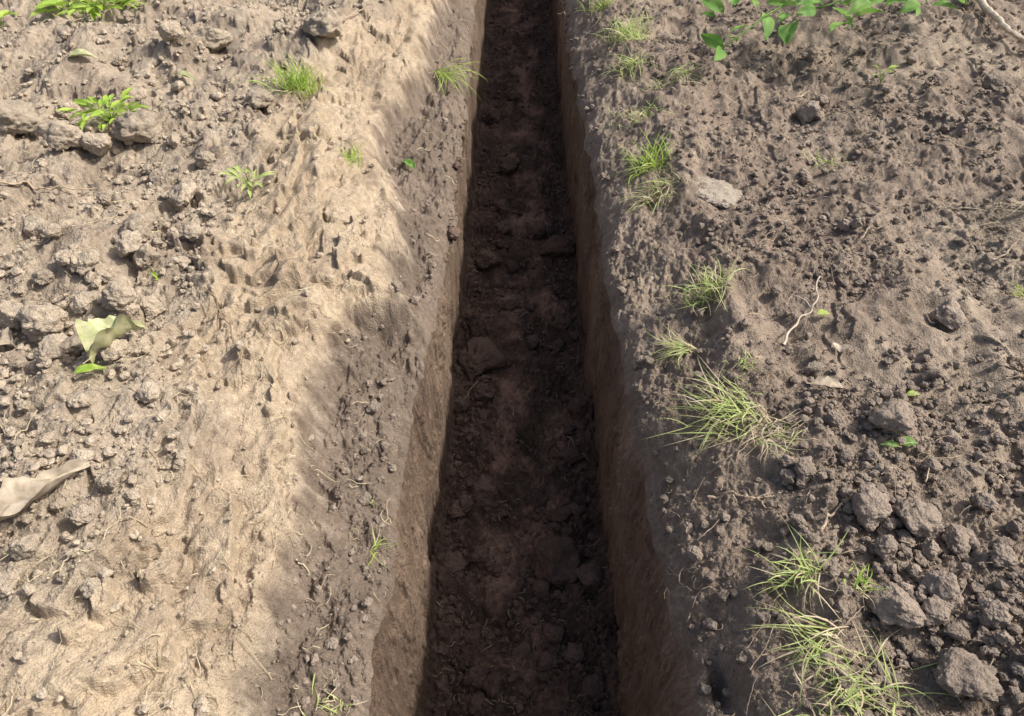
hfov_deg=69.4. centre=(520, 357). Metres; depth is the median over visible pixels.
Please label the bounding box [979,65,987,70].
soil clod
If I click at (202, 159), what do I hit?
soil clod
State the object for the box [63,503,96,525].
soil clod
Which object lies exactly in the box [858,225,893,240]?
root
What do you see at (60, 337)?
soil clod
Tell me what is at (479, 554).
soil clod
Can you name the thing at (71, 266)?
soil clod
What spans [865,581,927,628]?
soil clod
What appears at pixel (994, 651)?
soil clod
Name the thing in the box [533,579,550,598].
soil clod
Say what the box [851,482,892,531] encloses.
soil clod
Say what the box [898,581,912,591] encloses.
soil clod
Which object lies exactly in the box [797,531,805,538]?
soil clod
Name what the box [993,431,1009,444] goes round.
soil clod
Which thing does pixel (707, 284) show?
grass tuft
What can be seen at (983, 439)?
soil clod
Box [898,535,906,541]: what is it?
soil clod
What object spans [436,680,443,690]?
soil clod
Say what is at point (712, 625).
soil clod
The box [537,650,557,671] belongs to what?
soil clod
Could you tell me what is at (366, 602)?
soil clod
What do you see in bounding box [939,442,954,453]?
soil clod
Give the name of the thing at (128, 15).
soil clod
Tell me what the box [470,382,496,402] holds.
soil clod
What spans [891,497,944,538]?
soil clod
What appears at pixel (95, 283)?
soil clod
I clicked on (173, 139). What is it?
soil clod
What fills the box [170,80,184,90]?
soil clod
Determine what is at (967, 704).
soil clod
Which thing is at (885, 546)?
soil clod
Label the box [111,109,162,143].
soil clod
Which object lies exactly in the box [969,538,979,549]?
soil clod
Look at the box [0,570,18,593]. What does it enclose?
soil clod
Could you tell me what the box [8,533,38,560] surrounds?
soil clod
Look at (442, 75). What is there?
grass tuft
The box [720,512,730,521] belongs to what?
soil clod
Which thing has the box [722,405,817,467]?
grass tuft
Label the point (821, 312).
fallen leaf
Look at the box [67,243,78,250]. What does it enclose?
soil clod
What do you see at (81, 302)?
soil clod
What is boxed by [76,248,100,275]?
soil clod
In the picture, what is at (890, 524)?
soil clod
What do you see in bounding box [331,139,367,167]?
grass tuft
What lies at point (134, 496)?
soil crumbs
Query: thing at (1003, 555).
soil clod
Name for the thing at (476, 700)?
soil clod
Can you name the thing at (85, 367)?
fallen leaf
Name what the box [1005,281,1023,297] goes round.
grass tuft
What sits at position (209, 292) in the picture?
root
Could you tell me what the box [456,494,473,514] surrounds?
soil clod
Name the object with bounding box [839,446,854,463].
soil clod
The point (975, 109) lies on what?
soil clod
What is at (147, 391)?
soil clod
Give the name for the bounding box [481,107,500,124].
soil clod
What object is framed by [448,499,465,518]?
soil clod
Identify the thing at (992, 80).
soil clod
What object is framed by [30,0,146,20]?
leafy weed
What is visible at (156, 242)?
soil clod
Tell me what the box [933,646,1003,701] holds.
soil clod
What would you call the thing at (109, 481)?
soil clod
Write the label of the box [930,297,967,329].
soil clod
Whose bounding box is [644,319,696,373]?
grass tuft
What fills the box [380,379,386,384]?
soil clod
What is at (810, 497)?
soil clod
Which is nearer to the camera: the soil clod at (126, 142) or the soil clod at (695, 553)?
the soil clod at (695, 553)
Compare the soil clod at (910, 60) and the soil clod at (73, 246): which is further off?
the soil clod at (910, 60)
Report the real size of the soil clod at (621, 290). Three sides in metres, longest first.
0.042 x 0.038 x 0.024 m
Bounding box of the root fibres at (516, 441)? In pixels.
[434,2,606,715]
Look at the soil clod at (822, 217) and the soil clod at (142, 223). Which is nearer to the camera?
the soil clod at (142, 223)
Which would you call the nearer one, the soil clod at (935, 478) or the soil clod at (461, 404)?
the soil clod at (935, 478)
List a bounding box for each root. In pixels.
[45,549,93,578]
[204,287,258,387]
[560,430,588,460]
[708,489,774,509]
[795,91,828,100]
[819,503,843,531]
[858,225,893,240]
[918,445,959,481]
[939,138,1012,156]
[991,228,1023,259]
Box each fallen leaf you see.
[0,327,15,347]
[0,459,90,520]
[67,48,97,57]
[68,363,107,374]
[75,314,146,363]
[171,70,195,79]
[403,159,414,168]
[806,376,846,389]
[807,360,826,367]
[815,309,829,315]
[833,342,849,351]
[880,441,901,447]
[903,436,917,445]
[906,390,920,395]
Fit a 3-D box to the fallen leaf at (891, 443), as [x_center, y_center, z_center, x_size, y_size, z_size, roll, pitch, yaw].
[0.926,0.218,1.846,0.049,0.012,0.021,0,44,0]
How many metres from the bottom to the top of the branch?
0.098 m
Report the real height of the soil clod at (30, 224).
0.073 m
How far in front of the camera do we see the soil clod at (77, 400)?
1.81 m
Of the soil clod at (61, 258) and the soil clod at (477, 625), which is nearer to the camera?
the soil clod at (61, 258)
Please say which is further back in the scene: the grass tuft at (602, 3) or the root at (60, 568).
the grass tuft at (602, 3)
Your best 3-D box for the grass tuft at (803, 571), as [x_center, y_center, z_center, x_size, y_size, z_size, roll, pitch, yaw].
[0.604,0.460,1.619,0.218,0.134,0.210,11,45,11]
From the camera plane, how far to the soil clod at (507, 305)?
3.99 m
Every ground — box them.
[0,0,476,715]
[560,0,1023,715]
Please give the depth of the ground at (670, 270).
2.42 m
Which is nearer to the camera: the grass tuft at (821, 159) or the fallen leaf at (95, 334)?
the fallen leaf at (95, 334)
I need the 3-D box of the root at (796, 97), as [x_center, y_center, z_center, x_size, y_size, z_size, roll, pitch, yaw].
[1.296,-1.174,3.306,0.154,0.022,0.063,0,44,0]
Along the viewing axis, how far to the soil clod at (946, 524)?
1.73 m
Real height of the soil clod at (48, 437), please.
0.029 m
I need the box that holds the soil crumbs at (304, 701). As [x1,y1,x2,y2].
[265,21,465,715]
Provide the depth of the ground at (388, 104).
2.20 m
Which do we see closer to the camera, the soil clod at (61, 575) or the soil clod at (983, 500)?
the soil clod at (61, 575)
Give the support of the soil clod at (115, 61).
on the ground at (388, 104)
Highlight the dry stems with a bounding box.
[835,84,901,141]
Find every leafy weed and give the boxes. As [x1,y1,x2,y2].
[0,10,19,24]
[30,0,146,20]
[56,87,149,131]
[216,165,273,197]
[873,65,898,82]
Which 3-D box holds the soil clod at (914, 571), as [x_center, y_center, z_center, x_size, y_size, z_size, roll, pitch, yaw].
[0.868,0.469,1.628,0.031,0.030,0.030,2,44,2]
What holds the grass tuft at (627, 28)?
on the ground at (670, 270)
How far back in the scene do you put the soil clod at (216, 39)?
3.53 m
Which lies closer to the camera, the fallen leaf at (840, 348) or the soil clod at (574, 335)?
the fallen leaf at (840, 348)
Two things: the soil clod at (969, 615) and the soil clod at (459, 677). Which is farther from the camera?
the soil clod at (459, 677)
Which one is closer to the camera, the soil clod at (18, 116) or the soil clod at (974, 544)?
the soil clod at (974, 544)
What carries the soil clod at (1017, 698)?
on the ground at (670, 270)
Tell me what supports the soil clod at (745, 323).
on the ground at (670, 270)
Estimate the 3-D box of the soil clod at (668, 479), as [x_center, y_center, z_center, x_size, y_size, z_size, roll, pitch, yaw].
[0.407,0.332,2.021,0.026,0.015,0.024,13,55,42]
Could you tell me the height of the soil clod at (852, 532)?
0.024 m
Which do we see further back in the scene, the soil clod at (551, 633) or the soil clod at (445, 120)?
the soil clod at (445, 120)
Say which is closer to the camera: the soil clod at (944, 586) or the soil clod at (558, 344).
the soil clod at (944, 586)
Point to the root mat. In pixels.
(995, 208)
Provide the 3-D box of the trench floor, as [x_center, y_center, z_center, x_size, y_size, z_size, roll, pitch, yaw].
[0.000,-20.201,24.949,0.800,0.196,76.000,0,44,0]
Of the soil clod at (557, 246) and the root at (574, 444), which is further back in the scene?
the soil clod at (557, 246)
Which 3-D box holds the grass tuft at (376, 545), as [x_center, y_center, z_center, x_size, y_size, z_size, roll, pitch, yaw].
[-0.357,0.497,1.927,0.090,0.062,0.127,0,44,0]
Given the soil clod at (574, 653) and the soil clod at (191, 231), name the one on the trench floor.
the soil clod at (574, 653)
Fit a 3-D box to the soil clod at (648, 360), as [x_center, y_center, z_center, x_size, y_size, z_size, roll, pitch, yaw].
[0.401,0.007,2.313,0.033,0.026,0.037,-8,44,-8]
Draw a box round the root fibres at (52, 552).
[0,0,468,715]
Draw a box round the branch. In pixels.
[976,0,1023,41]
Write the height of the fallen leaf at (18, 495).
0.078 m
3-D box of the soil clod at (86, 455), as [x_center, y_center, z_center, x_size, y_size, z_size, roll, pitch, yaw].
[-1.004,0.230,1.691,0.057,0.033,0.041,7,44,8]
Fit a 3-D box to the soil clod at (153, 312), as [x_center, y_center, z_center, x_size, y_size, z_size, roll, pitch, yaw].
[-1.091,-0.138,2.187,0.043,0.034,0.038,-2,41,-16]
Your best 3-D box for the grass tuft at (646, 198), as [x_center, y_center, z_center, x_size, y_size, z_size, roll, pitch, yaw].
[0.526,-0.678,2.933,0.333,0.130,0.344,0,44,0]
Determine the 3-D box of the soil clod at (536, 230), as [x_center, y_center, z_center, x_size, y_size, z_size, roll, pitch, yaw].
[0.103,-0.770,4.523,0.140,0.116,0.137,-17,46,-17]
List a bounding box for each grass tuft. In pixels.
[149,269,158,279]
[238,42,337,101]
[296,674,366,715]
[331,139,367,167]
[367,524,395,568]
[425,58,487,99]
[573,0,616,14]
[587,7,659,50]
[597,39,659,80]
[606,95,679,134]
[613,168,689,212]
[614,130,676,183]
[637,62,709,90]
[638,355,776,470]
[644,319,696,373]
[657,245,750,314]
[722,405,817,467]
[733,347,760,374]
[744,581,856,705]
[745,516,848,619]
[761,602,952,715]
[795,148,842,171]
[843,564,886,610]
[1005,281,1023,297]
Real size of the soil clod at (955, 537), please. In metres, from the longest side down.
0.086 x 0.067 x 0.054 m
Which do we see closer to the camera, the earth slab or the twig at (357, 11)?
the earth slab
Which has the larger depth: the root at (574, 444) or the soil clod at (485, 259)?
the soil clod at (485, 259)
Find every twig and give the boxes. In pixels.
[0,180,96,190]
[59,450,72,466]
[344,2,376,21]
[782,276,819,345]
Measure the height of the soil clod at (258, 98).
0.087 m
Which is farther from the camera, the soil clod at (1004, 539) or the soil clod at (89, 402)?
the soil clod at (89, 402)
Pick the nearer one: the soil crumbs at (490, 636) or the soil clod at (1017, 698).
the soil clod at (1017, 698)
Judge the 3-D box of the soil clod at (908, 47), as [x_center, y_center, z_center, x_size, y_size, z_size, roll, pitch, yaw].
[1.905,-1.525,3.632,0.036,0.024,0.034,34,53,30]
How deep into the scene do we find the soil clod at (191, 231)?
2.35 m
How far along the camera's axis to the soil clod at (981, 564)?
1.60 m
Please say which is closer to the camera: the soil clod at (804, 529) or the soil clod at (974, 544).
the soil clod at (974, 544)
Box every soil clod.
[0,98,44,136]
[0,299,23,329]
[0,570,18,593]
[4,563,26,587]
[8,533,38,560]
[9,439,21,448]
[11,360,23,368]
[13,286,24,293]
[16,302,64,345]
[16,400,30,410]
[20,513,32,522]
[20,583,35,595]
[22,216,48,239]
[23,68,32,75]
[31,269,54,284]
[33,338,64,364]
[34,120,83,151]
[35,223,61,237]
[36,458,47,465]
[37,432,56,443]
[42,333,67,342]
[43,443,53,448]
[49,497,67,512]
[53,249,71,266]
[54,101,81,118]
[56,300,67,308]
[56,570,67,582]
[58,307,68,321]
[59,31,70,39]
[60,334,83,358]
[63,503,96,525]
[66,422,76,429]
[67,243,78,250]
[67,249,81,272]
[67,392,87,407]
[69,291,93,313]
[69,449,94,462]
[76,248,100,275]
[79,133,113,156]
[79,576,101,598]
[83,396,91,406]
[84,271,94,283]
[84,314,95,321]
[85,426,95,433]
[90,278,101,288]
[96,189,114,206]
[96,469,124,491]
[99,339,128,360]
[101,273,112,282]
[101,278,136,311]
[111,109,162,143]
[111,235,118,242]
[112,57,121,64]
[114,230,142,257]
[118,55,126,65]
[118,303,135,317]
[119,212,154,240]
[123,10,134,21]
[123,140,133,144]
[133,242,161,268]
[133,258,150,267]
[135,379,158,402]
[138,295,165,313]
[141,164,149,171]
[144,306,159,318]
[151,238,163,246]
[154,20,184,40]
[166,133,180,146]
[166,181,197,208]
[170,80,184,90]
[177,255,191,268]
[179,222,201,241]
[180,133,187,140]
[194,151,215,167]
[196,27,232,50]
[211,92,222,100]
[246,88,273,108]
[274,22,287,31]
[302,8,342,37]
[324,637,338,650]
[352,655,357,662]
[356,490,371,505]
[360,447,370,453]
[361,597,372,606]
[366,401,380,412]
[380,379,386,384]
[380,441,389,450]
[388,464,396,471]
[391,281,402,291]
[410,295,419,303]
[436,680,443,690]
[441,550,466,573]
[442,117,448,122]
[442,688,450,699]
[447,227,461,240]
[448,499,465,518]
[452,162,461,169]
[454,395,469,412]
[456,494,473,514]
[456,673,463,682]
[457,336,506,379]
[462,664,490,688]
[468,545,487,562]
[468,690,485,714]
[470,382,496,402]
[470,474,497,498]
[474,249,502,269]
[474,622,480,629]
[476,409,490,422]
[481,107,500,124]
[482,669,502,696]
[483,560,492,567]
[485,454,494,463]
[494,219,512,234]
[495,199,508,210]
[497,156,519,173]
[497,239,504,247]
[500,299,519,311]
[504,259,518,274]
[507,91,522,100]
[510,641,533,660]
[516,704,523,713]
[524,303,535,311]
[525,221,546,239]
[526,334,539,348]
[530,532,583,585]
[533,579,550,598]
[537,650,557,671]
[540,234,575,257]
[540,623,563,644]
[548,522,561,533]
[549,506,571,525]
[550,315,571,331]
[552,339,565,350]
[556,445,584,465]
[563,425,575,435]
[564,502,585,516]
[564,642,583,663]
[569,331,580,340]
[574,561,602,585]
[582,672,606,700]
[610,245,619,251]
[616,286,626,293]
[636,355,644,363]
[643,355,654,365]
[665,475,673,482]
[681,521,693,534]
[687,546,702,561]
[695,308,704,316]
[706,620,718,629]
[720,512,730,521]
[739,318,750,328]
[762,566,775,578]
[766,190,775,200]
[770,73,778,78]
[770,285,782,296]
[779,454,794,467]
[780,469,796,483]
[788,187,794,192]
[790,312,797,318]
[790,513,807,528]
[794,456,816,482]
[795,100,820,123]
[796,475,806,487]
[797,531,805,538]
[800,215,805,221]
[800,527,807,532]
[801,174,811,183]
[803,396,814,404]
[804,50,818,61]
[804,367,811,373]
[807,494,814,501]
[813,110,824,119]
[814,95,828,105]
[818,471,827,479]
[819,215,825,220]
[823,410,844,426]
[833,314,843,322]
[837,218,850,229]
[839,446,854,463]
[839,488,849,496]
[841,79,852,88]
[843,461,851,467]
[843,525,857,537]
[850,217,862,228]
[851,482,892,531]
[858,46,866,52]
[861,461,869,468]
[863,476,871,481]
[865,137,877,147]
[865,448,878,461]
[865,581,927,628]
[868,397,914,435]
[873,534,898,560]
[874,483,886,492]
[881,87,891,93]
[882,517,896,530]
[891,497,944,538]
[895,436,906,444]
[895,518,902,526]
[898,188,908,197]
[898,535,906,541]
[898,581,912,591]
[899,473,908,478]
[904,45,912,50]
[906,56,916,63]
[906,562,922,578]
[907,538,915,544]
[915,591,926,603]
[916,447,923,452]
[918,538,942,560]
[920,546,926,556]
[920,570,964,610]
[921,594,950,625]
[922,456,942,472]
[924,368,943,379]
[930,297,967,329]
[931,73,941,82]
[931,475,938,480]
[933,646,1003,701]
[936,479,944,484]
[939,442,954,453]
[940,124,949,130]
[940,522,949,534]
[940,523,975,555]
[942,621,971,645]
[943,429,961,445]
[958,581,963,588]
[959,562,971,572]
[960,128,967,134]
[961,698,973,710]
[965,610,973,619]
[969,157,975,163]
[969,492,997,509]
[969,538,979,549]
[972,107,978,111]
[972,451,986,460]
[977,597,1012,627]
[978,561,986,568]
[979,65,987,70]
[979,436,988,444]
[979,455,992,464]
[980,645,989,655]
[981,71,1006,90]
[983,636,991,645]
[988,637,995,644]
[988,646,999,656]
[990,543,1017,566]
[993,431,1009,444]
[994,536,1013,546]
[996,630,1012,644]
[998,672,1009,681]
[1005,475,1013,479]
[1005,520,1022,536]
[1008,685,1019,694]
[1009,691,1023,703]
[1010,532,1018,538]
[1011,662,1023,675]
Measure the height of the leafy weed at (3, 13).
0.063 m
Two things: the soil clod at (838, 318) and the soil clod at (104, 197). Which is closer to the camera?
the soil clod at (838, 318)
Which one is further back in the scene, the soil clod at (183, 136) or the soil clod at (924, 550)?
the soil clod at (183, 136)
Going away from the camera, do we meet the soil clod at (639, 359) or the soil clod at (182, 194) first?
the soil clod at (639, 359)
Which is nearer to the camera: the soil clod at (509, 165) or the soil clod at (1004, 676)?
the soil clod at (1004, 676)
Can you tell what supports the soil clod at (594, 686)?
on the trench floor
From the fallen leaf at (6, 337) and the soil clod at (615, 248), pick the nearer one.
the fallen leaf at (6, 337)
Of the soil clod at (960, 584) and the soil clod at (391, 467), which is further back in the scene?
the soil clod at (391, 467)
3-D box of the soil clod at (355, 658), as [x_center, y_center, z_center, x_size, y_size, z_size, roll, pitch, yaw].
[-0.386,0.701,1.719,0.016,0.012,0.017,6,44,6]
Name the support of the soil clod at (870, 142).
on the ground at (670, 270)
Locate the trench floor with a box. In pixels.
[422,0,623,715]
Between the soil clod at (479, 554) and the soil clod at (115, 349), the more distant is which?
the soil clod at (479, 554)
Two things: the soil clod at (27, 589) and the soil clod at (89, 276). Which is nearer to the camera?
the soil clod at (27, 589)
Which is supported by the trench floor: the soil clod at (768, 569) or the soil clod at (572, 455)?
the soil clod at (572, 455)
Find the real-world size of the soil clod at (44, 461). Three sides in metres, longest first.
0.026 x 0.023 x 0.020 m
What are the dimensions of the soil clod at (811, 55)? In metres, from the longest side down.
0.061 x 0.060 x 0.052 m
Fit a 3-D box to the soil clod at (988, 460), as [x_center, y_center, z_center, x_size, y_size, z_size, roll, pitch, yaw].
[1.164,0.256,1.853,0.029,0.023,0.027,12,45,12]
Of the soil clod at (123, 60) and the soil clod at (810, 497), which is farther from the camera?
the soil clod at (123, 60)
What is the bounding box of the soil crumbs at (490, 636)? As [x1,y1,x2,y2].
[432,0,607,715]
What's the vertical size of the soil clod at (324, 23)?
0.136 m
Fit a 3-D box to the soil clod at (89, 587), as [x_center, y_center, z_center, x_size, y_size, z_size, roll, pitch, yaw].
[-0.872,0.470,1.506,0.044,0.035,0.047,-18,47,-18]
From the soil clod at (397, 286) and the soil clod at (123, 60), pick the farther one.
the soil clod at (123, 60)
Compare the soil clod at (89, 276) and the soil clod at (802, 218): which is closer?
the soil clod at (89, 276)
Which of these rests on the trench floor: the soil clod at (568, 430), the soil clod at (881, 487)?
the soil clod at (568, 430)
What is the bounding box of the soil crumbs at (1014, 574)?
[574,0,1023,715]
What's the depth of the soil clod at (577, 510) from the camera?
3.06 m
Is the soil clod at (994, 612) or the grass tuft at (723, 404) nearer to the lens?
the soil clod at (994, 612)
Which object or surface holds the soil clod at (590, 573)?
on the trench floor
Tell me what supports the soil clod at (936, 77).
on the ground at (670, 270)
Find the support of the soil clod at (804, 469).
on the ground at (670, 270)
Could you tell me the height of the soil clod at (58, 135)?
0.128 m
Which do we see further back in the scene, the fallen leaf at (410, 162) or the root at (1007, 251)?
the fallen leaf at (410, 162)
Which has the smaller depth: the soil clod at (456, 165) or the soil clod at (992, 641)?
the soil clod at (992, 641)
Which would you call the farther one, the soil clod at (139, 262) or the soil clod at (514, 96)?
the soil clod at (514, 96)
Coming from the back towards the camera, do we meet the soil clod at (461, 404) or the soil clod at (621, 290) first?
the soil clod at (461, 404)
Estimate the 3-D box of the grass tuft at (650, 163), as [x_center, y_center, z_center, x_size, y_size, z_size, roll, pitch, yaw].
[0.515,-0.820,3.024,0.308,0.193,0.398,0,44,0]
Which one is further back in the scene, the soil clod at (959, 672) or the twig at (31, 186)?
the twig at (31, 186)
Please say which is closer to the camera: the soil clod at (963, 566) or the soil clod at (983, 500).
the soil clod at (963, 566)
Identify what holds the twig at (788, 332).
on the ground at (670, 270)
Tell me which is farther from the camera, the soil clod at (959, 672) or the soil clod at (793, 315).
the soil clod at (793, 315)
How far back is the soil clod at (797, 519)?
1.74 m
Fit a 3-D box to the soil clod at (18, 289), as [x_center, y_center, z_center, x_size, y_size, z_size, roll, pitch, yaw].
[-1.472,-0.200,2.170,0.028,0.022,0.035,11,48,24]
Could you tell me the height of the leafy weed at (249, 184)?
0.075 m
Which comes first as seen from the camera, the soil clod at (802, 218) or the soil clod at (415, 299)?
the soil clod at (415, 299)
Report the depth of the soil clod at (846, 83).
3.46 m
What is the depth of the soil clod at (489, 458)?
3.26 m
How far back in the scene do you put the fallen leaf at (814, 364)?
2.10 m
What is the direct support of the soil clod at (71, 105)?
on the ground at (388, 104)
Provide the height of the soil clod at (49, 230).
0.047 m
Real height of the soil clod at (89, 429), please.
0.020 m
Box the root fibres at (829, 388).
[563,0,1023,715]
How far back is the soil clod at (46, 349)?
1.96 m
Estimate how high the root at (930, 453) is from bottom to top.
0.031 m
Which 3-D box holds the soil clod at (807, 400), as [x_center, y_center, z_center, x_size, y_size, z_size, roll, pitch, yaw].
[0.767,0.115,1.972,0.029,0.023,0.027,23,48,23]
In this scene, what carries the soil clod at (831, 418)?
on the ground at (670, 270)
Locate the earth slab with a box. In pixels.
[693,176,742,207]
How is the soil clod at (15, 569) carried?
on the ground at (388, 104)
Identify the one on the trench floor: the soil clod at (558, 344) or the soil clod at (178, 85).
the soil clod at (558, 344)
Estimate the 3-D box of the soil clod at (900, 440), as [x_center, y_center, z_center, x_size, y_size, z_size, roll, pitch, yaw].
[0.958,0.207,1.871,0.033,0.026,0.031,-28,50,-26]
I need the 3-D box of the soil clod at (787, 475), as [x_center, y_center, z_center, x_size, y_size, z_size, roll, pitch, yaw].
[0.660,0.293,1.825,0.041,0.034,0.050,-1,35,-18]
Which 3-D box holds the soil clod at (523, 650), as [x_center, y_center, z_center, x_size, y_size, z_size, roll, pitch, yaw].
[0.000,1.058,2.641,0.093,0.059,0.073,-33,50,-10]
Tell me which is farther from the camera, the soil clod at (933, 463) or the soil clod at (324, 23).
the soil clod at (324, 23)
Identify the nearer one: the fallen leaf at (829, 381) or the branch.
the fallen leaf at (829, 381)
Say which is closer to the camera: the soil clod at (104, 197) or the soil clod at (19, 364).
the soil clod at (19, 364)
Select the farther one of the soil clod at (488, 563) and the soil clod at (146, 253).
the soil clod at (488, 563)
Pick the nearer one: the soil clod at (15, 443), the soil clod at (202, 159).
the soil clod at (15, 443)
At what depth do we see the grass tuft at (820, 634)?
1.55 m
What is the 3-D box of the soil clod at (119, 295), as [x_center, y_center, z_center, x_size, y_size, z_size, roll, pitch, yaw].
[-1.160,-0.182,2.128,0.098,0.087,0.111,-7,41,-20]
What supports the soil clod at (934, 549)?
on the ground at (670, 270)
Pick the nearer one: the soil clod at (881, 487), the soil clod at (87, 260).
the soil clod at (881, 487)
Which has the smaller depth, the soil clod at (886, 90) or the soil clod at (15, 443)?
the soil clod at (15, 443)
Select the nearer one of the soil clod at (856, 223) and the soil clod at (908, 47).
the soil clod at (856, 223)
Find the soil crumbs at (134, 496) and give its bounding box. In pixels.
[0,0,417,715]
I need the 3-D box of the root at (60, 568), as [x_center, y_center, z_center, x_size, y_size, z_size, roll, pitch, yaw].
[-0.928,0.418,1.518,0.092,0.017,0.040,-24,49,-23]
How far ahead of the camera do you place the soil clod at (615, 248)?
2.77 m
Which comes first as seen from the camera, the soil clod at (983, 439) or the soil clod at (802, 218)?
the soil clod at (983, 439)
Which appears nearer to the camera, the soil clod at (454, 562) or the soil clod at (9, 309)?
the soil clod at (9, 309)
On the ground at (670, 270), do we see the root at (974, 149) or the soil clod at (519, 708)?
the root at (974, 149)
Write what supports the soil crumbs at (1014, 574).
on the ground at (670, 270)
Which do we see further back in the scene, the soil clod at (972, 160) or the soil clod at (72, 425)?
the soil clod at (972, 160)
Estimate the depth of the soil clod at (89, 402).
1.83 m
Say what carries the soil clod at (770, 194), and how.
on the ground at (670, 270)
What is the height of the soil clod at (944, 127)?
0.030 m
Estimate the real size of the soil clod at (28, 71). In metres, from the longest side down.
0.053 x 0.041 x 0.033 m
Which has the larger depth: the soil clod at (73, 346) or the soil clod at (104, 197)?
the soil clod at (104, 197)
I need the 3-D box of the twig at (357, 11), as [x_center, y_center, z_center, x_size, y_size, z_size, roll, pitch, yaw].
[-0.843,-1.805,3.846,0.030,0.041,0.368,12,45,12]
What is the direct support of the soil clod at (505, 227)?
on the trench floor
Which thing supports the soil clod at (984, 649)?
on the ground at (670, 270)
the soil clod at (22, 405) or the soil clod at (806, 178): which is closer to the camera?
the soil clod at (22, 405)
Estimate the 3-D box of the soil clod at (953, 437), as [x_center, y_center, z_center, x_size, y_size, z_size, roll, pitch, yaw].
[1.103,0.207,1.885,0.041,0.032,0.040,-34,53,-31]
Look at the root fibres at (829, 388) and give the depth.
2.02 m
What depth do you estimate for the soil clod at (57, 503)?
1.62 m
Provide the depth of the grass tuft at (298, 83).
3.28 m
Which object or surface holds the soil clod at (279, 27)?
on the ground at (388, 104)
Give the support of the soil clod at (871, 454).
on the ground at (670, 270)
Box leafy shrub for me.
[699,0,968,61]
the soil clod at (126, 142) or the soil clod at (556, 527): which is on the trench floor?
the soil clod at (556, 527)
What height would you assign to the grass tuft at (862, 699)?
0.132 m
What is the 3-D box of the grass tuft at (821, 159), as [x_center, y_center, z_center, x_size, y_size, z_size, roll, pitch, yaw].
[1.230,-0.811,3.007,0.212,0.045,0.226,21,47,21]
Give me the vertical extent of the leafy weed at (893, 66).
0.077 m
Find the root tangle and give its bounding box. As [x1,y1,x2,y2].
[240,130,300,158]
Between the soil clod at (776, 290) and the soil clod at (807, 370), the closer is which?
the soil clod at (807, 370)
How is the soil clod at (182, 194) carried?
on the ground at (388, 104)
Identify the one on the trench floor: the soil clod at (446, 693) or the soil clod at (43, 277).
the soil clod at (446, 693)
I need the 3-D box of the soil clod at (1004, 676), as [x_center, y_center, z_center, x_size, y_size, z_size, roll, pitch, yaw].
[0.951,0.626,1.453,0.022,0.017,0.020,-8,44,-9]
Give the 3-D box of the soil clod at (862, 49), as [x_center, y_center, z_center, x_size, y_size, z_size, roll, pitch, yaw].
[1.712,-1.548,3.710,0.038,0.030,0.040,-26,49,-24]
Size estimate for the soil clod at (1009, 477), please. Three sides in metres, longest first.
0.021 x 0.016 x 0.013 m
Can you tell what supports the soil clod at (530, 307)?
on the trench floor
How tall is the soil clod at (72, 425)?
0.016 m
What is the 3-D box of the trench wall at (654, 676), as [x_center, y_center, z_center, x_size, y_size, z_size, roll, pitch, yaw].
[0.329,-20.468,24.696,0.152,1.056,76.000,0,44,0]
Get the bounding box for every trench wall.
[369,0,488,715]
[552,0,694,715]
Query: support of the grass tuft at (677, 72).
on the ground at (670, 270)
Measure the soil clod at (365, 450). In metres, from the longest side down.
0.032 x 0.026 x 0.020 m
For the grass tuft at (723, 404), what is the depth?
2.00 m
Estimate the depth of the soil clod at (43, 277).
2.17 m
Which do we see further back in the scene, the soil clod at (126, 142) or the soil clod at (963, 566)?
the soil clod at (126, 142)
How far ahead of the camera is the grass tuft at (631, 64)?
3.71 m
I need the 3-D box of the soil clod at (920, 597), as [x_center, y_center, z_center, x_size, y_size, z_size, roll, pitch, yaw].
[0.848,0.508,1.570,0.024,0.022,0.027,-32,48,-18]
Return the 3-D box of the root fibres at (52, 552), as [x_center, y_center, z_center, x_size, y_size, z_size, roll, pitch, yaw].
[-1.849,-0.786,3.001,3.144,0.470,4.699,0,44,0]
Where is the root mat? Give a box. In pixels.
[952,186,1023,237]
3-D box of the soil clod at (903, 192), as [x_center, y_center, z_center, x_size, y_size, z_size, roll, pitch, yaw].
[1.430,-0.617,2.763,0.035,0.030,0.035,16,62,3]
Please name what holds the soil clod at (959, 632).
on the ground at (670, 270)
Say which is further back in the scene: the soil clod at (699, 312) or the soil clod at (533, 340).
the soil clod at (533, 340)
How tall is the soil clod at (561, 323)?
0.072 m
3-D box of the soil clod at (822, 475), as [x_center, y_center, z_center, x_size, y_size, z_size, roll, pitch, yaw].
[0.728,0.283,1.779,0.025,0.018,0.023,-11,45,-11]
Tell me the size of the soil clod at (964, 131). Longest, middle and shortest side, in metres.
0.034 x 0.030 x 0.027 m
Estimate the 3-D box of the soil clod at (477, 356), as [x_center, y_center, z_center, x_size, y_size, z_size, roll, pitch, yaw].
[-0.204,0.000,3.677,0.223,0.146,0.184,-19,47,-19]
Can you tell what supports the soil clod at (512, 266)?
on the trench floor
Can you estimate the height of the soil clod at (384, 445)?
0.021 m
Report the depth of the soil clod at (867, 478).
1.77 m
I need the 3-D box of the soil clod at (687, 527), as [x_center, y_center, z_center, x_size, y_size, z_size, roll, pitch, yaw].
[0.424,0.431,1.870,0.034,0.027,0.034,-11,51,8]
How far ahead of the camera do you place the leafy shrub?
3.52 m
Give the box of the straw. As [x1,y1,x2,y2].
[61,210,120,228]
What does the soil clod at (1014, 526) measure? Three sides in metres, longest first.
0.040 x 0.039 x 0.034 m
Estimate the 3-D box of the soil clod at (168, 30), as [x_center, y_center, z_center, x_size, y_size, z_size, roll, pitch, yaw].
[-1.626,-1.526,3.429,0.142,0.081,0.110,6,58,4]

